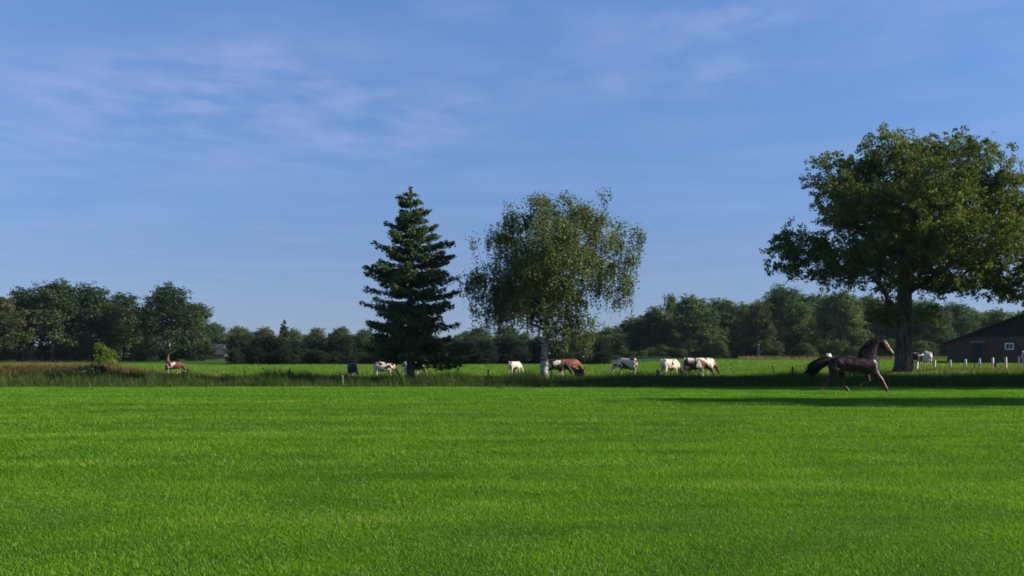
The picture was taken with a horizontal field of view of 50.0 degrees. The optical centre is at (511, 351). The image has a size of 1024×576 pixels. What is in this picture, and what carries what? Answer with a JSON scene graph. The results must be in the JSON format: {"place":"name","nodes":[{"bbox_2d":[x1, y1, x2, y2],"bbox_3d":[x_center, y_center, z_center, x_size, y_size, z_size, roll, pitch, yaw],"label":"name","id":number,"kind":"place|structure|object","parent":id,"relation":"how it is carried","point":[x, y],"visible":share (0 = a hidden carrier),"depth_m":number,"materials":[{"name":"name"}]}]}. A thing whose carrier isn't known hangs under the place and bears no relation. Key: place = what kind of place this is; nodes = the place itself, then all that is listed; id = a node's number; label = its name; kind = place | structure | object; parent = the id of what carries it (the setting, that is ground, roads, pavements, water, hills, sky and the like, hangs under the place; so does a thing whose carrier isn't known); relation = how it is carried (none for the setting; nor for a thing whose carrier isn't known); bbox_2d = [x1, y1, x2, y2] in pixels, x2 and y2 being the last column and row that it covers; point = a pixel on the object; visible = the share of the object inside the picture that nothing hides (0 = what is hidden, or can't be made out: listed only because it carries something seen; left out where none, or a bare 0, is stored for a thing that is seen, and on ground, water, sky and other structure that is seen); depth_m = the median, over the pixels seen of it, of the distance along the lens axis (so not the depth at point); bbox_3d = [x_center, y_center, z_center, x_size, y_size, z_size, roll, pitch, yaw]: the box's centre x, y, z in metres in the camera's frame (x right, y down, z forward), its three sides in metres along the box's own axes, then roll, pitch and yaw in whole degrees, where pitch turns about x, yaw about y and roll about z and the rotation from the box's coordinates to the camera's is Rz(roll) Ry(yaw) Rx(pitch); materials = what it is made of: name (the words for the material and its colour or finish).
{"place":"outdoors","nodes":[
{"label":"outdoors","id":0,"kind":"place"},
{"bbox_2d":[0,356,1023,575],"bbox_3d":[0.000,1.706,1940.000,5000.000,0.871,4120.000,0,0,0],"label":"ground","id":1,"kind":"structure","parent":0,"point":[640,360],"depth_m":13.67,"materials":[{"name":"green plant"}]},
{"bbox_2d":[0,297,38,350],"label":"broadleaf tree","id":2,"kind":"object","parent":1,"relation":"on","point":[12,333],"visible":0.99,"depth_m":204.32,"materials":[{"name":"green plant"}]},
{"bbox_2d":[2,285,57,361],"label":"broadleaf tree","id":3,"kind":"object","parent":1,"relation":"on","point":[45,346],"visible":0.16,"depth_m":215.88,"materials":[{"name":"green plant"}]},
{"bbox_2d":[12,277,93,361],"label":"broadleaf tree","id":4,"kind":"object","parent":1,"relation":"on","point":[53,302],"visible":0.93,"depth_m":209.87,"materials":[{"name":"green plant"}]},
{"bbox_2d":[41,362,123,378],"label":"dark bush","id":5,"kind":"object","parent":1,"relation":"on","point":[98,369],"visible":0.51,"depth_m":65.94,"materials":[{"name":"green plant"}]},
{"bbox_2d":[0,361,171,378],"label":"bank weeds","id":6,"kind":"object","parent":1,"relation":"on","point":[22,369],"visible":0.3,"depth_m":70.22,"materials":[{"name":"green plant"}]},
{"bbox_2d":[52,281,136,361],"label":"broadleaf tree","id":7,"kind":"object","parent":1,"relation":"on","point":[98,318],"visible":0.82,"depth_m":215.33,"materials":[{"name":"green plant"}]},
{"bbox_2d":[91,342,122,367],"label":"lime bush","id":8,"kind":"object","parent":1,"relation":"on","point":[103,355],"visible":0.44,"depth_m":73.28,"materials":[{"name":"green plant"}]},
{"bbox_2d":[0,337,217,360],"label":"undergrowth","id":9,"kind":"object","parent":1,"relation":"on","point":[8,354],"visible":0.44,"depth_m":233.67,"materials":[{"name":"green plant"}]},
{"bbox_2d":[101,291,147,360],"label":"broadleaf tree","id":10,"kind":"object","parent":1,"relation":"on","point":[125,300],"visible":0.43,"depth_m":224.44,"materials":[{"name":"green plant"}]},
{"bbox_2d":[130,307,158,347],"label":"broadleaf tree","id":11,"kind":"object","parent":1,"relation":"on","point":[141,330],"visible":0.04,"depth_m":237.50,"materials":[{"name":"green plant"}]},
{"bbox_2d":[129,356,159,360],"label":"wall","id":12,"kind":"structure","parent":1,"relation":"on","point":[132,357],"depth_m":235.85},
{"bbox_2d":[128,281,212,361],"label":"broadleaf tree","id":13,"kind":"object","parent":1,"relation":"on","point":[156,322],"visible":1,"depth_m":211.76,"materials":[{"name":"green plant"}]},
{"bbox_2d":[165,361,186,373],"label":"cow","id":14,"kind":"object","parent":1,"relation":"on","point":[170,365],"visible":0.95,"depth_m":96.84},
{"bbox_2d":[171,302,221,360],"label":"broadleaf tree","id":15,"kind":"object","parent":1,"relation":"on","point":[211,328],"visible":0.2,"depth_m":231.57,"materials":[{"name":"green plant"}]},
{"bbox_2d":[208,322,227,344],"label":"broadleaf tree","id":16,"kind":"object","parent":1,"relation":"on","point":[221,336],"visible":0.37,"depth_m":320.27,"materials":[{"name":"green plant"}]},
{"bbox_2d":[213,344,227,358],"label":"house","id":17,"kind":"structure","parent":1,"relation":"on","point":[221,355],"depth_m":300.57,"materials":[{"name":"stone"}]},
{"bbox_2d":[221,325,250,349],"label":"broadleaf tree","id":18,"kind":"object","parent":1,"relation":"on","point":[238,329],"visible":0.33,"depth_m":315.00,"materials":[{"name":"green plant"}]},
{"bbox_2d":[247,325,276,339],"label":"broadleaf tree","id":19,"kind":"object","parent":1,"relation":"on","point":[265,332],"visible":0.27,"depth_m":259.24,"materials":[{"name":"green plant"}]},
{"bbox_2d":[277,320,291,341],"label":"conifer tree","id":20,"kind":"object","parent":1,"relation":"on","point":[284,334],"visible":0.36,"depth_m":254.69,"materials":[{"name":"green plant"}]},
{"bbox_2d":[290,332,301,341],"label":"broadleaf tree","id":21,"kind":"object","parent":1,"relation":"on","point":[295,336],"visible":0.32,"depth_m":261.41,"materials":[{"name":"green plant"}]},
{"bbox_2d":[305,327,326,339],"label":"broadleaf tree","id":22,"kind":"object","parent":1,"relation":"on","point":[315,334],"visible":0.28,"depth_m":269.27,"materials":[{"name":"green plant"}]},
{"bbox_2d":[325,326,350,337],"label":"broadleaf tree","id":23,"kind":"object","parent":1,"relation":"on","point":[341,331],"visible":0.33,"depth_m":266.68,"materials":[{"name":"green plant"}]},
{"bbox_2d":[347,363,359,376],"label":"cow","id":24,"kind":"object","parent":1,"relation":"on","point":[352,368],"visible":0.94,"depth_m":80.48},
{"bbox_2d":[354,328,373,340],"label":"broadleaf tree","id":25,"kind":"object","parent":1,"relation":"on","point":[365,334],"visible":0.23,"depth_m":260.74,"materials":[{"name":"green plant"}]},
{"bbox_2d":[373,362,399,375],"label":"cow","id":26,"kind":"object","parent":1,"relation":"on","point":[381,366],"visible":0.84,"depth_m":83.79},
{"bbox_2d":[217,327,600,341],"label":"distant treeline","id":27,"kind":"object","parent":1,"relation":"on","point":[293,330],"visible":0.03,"depth_m":324.81,"materials":[{"name":"green plant"}]},
{"bbox_2d":[402,362,427,374],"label":"cow","id":28,"kind":"object","parent":1,"relation":"on","point":[404,369],"visible":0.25,"depth_m":87.73},
{"bbox_2d":[223,332,614,364],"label":"shrub belt","id":29,"kind":"object","parent":1,"relation":"on","point":[250,349],"visible":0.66,"depth_m":166.99,"materials":[{"name":"green plant"}]},
{"bbox_2d":[359,186,480,378],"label":"spruce tree","id":30,"kind":"object","parent":1,"relation":"on","point":[411,338],"visible":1,"depth_m":66.14,"materials":[{"name":"green plant"}]},
{"bbox_2d":[459,326,492,342],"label":"broadleaf tree","id":31,"kind":"object","parent":1,"relation":"on","point":[472,335],"visible":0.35,"depth_m":253.85,"materials":[{"name":"green plant"}]},
{"bbox_2d":[491,326,530,342],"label":"broadleaf tree","id":32,"kind":"object","parent":1,"relation":"on","point":[510,332],"visible":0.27,"depth_m":260.71,"materials":[{"name":"green plant"}]},
{"bbox_2d":[0,355,1023,378],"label":"dry grass","id":33,"kind":"structure","parent":1,"relation":"on","point":[814,357],"depth_m":78.69,"materials":[{"name":"plant"}]},
{"bbox_2d":[2,359,1023,378],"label":"pasture grass","id":34,"kind":"structure","parent":1,"relation":"on","point":[467,368],"depth_m":113.73,"materials":[{"name":"green plant"}]},
{"bbox_2d":[508,361,523,373],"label":"cow","id":35,"kind":"object","parent":1,"relation":"on","point":[516,365],"visible":0.92,"depth_m":95.69},
{"bbox_2d":[453,187,647,377],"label":"birch tree","id":36,"kind":"object","parent":1,"relation":"on","point":[544,284],"visible":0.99,"depth_m":66.08,"materials":[{"name":"green plant"}]},
{"bbox_2d":[548,359,572,375],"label":"cow","id":37,"kind":"object","parent":1,"relation":"on","point":[556,364],"visible":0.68,"depth_m":85.32},
{"bbox_2d":[558,359,584,374],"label":"cow","id":38,"kind":"object","parent":1,"relation":"on","point":[574,363],"visible":0.53,"depth_m":87.37},
{"bbox_2d":[573,369,583,375],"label":"drinking tub","id":39,"kind":"object","parent":1,"relation":"on","point":[579,372],"visible":0.83,"depth_m":83.32,"materials":[{"name":"black plastic"}]},
{"bbox_2d":[572,332,612,341],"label":"broadleaf tree","id":40,"kind":"object","parent":1,"relation":"on","point":[585,336],"visible":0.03,"depth_m":248.42,"materials":[{"name":"green plant"}]},
{"bbox_2d":[590,326,630,353],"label":"broadleaf tree","id":41,"kind":"object","parent":1,"relation":"on","point":[612,333],"visible":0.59,"depth_m":243.60,"materials":[{"name":"green plant"}]},
{"bbox_2d":[610,358,637,374],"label":"cow","id":42,"kind":"object","parent":1,"relation":"on","point":[626,363],"visible":0.96,"depth_m":88.75},
{"bbox_2d":[612,315,667,351],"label":"broadleaf tree","id":43,"kind":"object","parent":1,"relation":"on","point":[643,334],"visible":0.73,"depth_m":247.89,"materials":[{"name":"green plant"}]},
{"bbox_2d":[634,305,674,350],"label":"broadleaf tree","id":44,"kind":"object","parent":1,"relation":"on","point":[661,327],"visible":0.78,"depth_m":250.36,"materials":[{"name":"green plant"}]},
{"bbox_2d":[660,359,682,374],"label":"cow","id":45,"kind":"object","parent":1,"relation":"on","point":[668,364],"visible":0.93,"depth_m":85.17},
{"bbox_2d":[662,294,681,337],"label":"broadleaf tree","id":46,"kind":"object","parent":1,"relation":"on","point":[670,303],"visible":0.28,"depth_m":261.23,"materials":[{"name":"green plant"}]},
{"bbox_2d":[682,358,714,375],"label":"cow","id":47,"kind":"object","parent":1,"relation":"on","point":[690,364],"visible":0.94,"depth_m":83.76},
{"bbox_2d":[666,293,734,348],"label":"broadleaf tree","id":48,"kind":"object","parent":1,"relation":"on","point":[694,314],"visible":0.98,"depth_m":243.33,"materials":[{"name":"green plant"}]},
{"bbox_2d":[695,358,719,373],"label":"cow","id":49,"kind":"object","parent":1,"relation":"on","point":[712,362],"visible":0.38,"depth_m":87.14},
{"bbox_2d":[702,297,747,351],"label":"broadleaf tree","id":50,"kind":"object","parent":1,"relation":"on","point":[730,319],"visible":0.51,"depth_m":247.79,"materials":[{"name":"green plant"}]},
{"bbox_2d":[735,301,780,356],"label":"broadleaf tree","id":51,"kind":"object","parent":1,"relation":"on","point":[758,327],"visible":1,"depth_m":230.74,"materials":[{"name":"green plant"}]},
{"bbox_2d":[755,282,822,346],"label":"broadleaf tree","id":52,"kind":"object","parent":1,"relation":"on","point":[784,309],"visible":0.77,"depth_m":246.77,"materials":[{"name":"green plant"}]},
{"bbox_2d":[601,289,1023,358],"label":"wood undergrowth","id":53,"kind":"object","parent":1,"relation":"on","point":[686,348],"visible":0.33,"depth_m":238.66,"materials":[{"name":"green plant"}]},
{"bbox_2d":[793,293,833,350],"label":"broadleaf tree","id":54,"kind":"object","parent":1,"relation":"on","point":[812,299],"visible":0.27,"depth_m":256.50,"materials":[{"name":"green plant"}]},
{"bbox_2d":[811,288,874,350],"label":"broadleaf tree","id":55,"kind":"object","parent":1,"relation":"on","point":[843,314],"visible":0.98,"depth_m":238.08,"materials":[{"name":"green plant"}]},
{"bbox_2d":[803,336,893,391],"bbox_3d":[15.379,0.546,50.198,4.146,2.583,0.635,0,0,0],"label":"horse","id":56,"kind":"object","parent":1,"relation":"on","point":[865,363],"visible":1,"depth_m":50.04},
{"bbox_2d":[849,292,893,345],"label":"broadleaf tree","id":57,"kind":"object","parent":1,"relation":"on","point":[877,328],"visible":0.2,"depth_m":249.84,"materials":[{"name":"green plant"}]},
{"bbox_2d":[759,122,1023,372],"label":"oak tree","id":58,"kind":"object","parent":1,"relation":"on","point":[905,237],"visible":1,"depth_m":75.30,"materials":[{"name":"green plant"}]},
{"bbox_2d":[875,300,926,346],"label":"broadleaf tree","id":59,"kind":"object","parent":1,"relation":"on","point":[892,333],"visible":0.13,"depth_m":248.30,"materials":[{"name":"green plant"}]},
{"bbox_2d":[912,352,923,363],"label":"cow","id":60,"kind":"object","parent":1,"relation":"on","point":[919,356],"visible":0.52,"depth_m":115.68},
{"bbox_2d":[924,351,931,364],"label":"cow","id":61,"kind":"object","parent":1,"relation":"on","point":[927,356],"visible":0.98,"depth_m":113.34},
{"bbox_2d":[911,298,960,347],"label":"broadleaf tree","id":62,"kind":"object","parent":1,"relation":"on","point":[943,332],"visible":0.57,"depth_m":242.34,"materials":[{"name":"green plant"}]},
{"bbox_2d":[935,300,980,346],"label":"broadleaf tree","id":63,"kind":"object","parent":1,"relation":"on","point":[961,317],"visible":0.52,"depth_m":259.09,"materials":[{"name":"green plant"}]},
{"bbox_2d":[943,314,1023,362],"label":"barn","id":64,"kind":"structure","parent":1,"relation":"on","point":[999,342],"depth_m":129.89,"materials":[{"name":"brick"}]},
{"bbox_2d":[972,343,982,362],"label":"door","id":65,"kind":"structure","parent":64,"relation":"in","point":[977,348],"depth_m":130.71,"materials":[{"name":"wood"}]},
{"bbox_2d":[1005,343,1013,349],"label":"window","id":66,"kind":"structure","parent":64,"relation":"in","point":[1008,346],"depth_m":129.10,"materials":[{"name":"white paint"}]},
{"bbox_2d":[991,357,993,367],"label":"fence post","id":67,"kind":"object","parent":1,"relation":"on","point":[992,362],"visible":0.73,"depth_m":79.94,"materials":[{"name":"grey wood"}]},
{"bbox_2d":[0,365,1023,387],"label":"verge grass","id":68,"kind":"structure","parent":0,"point":[797,379],"depth_m":63.46,"materials":[{"name":"green plant"}]},
{"bbox_2d":[0,0,1023,349],"label":"sky","id":69,"kind":"structure","parent":0,"point":[249,157],"materials":[{"name":"blue"}]}
]}

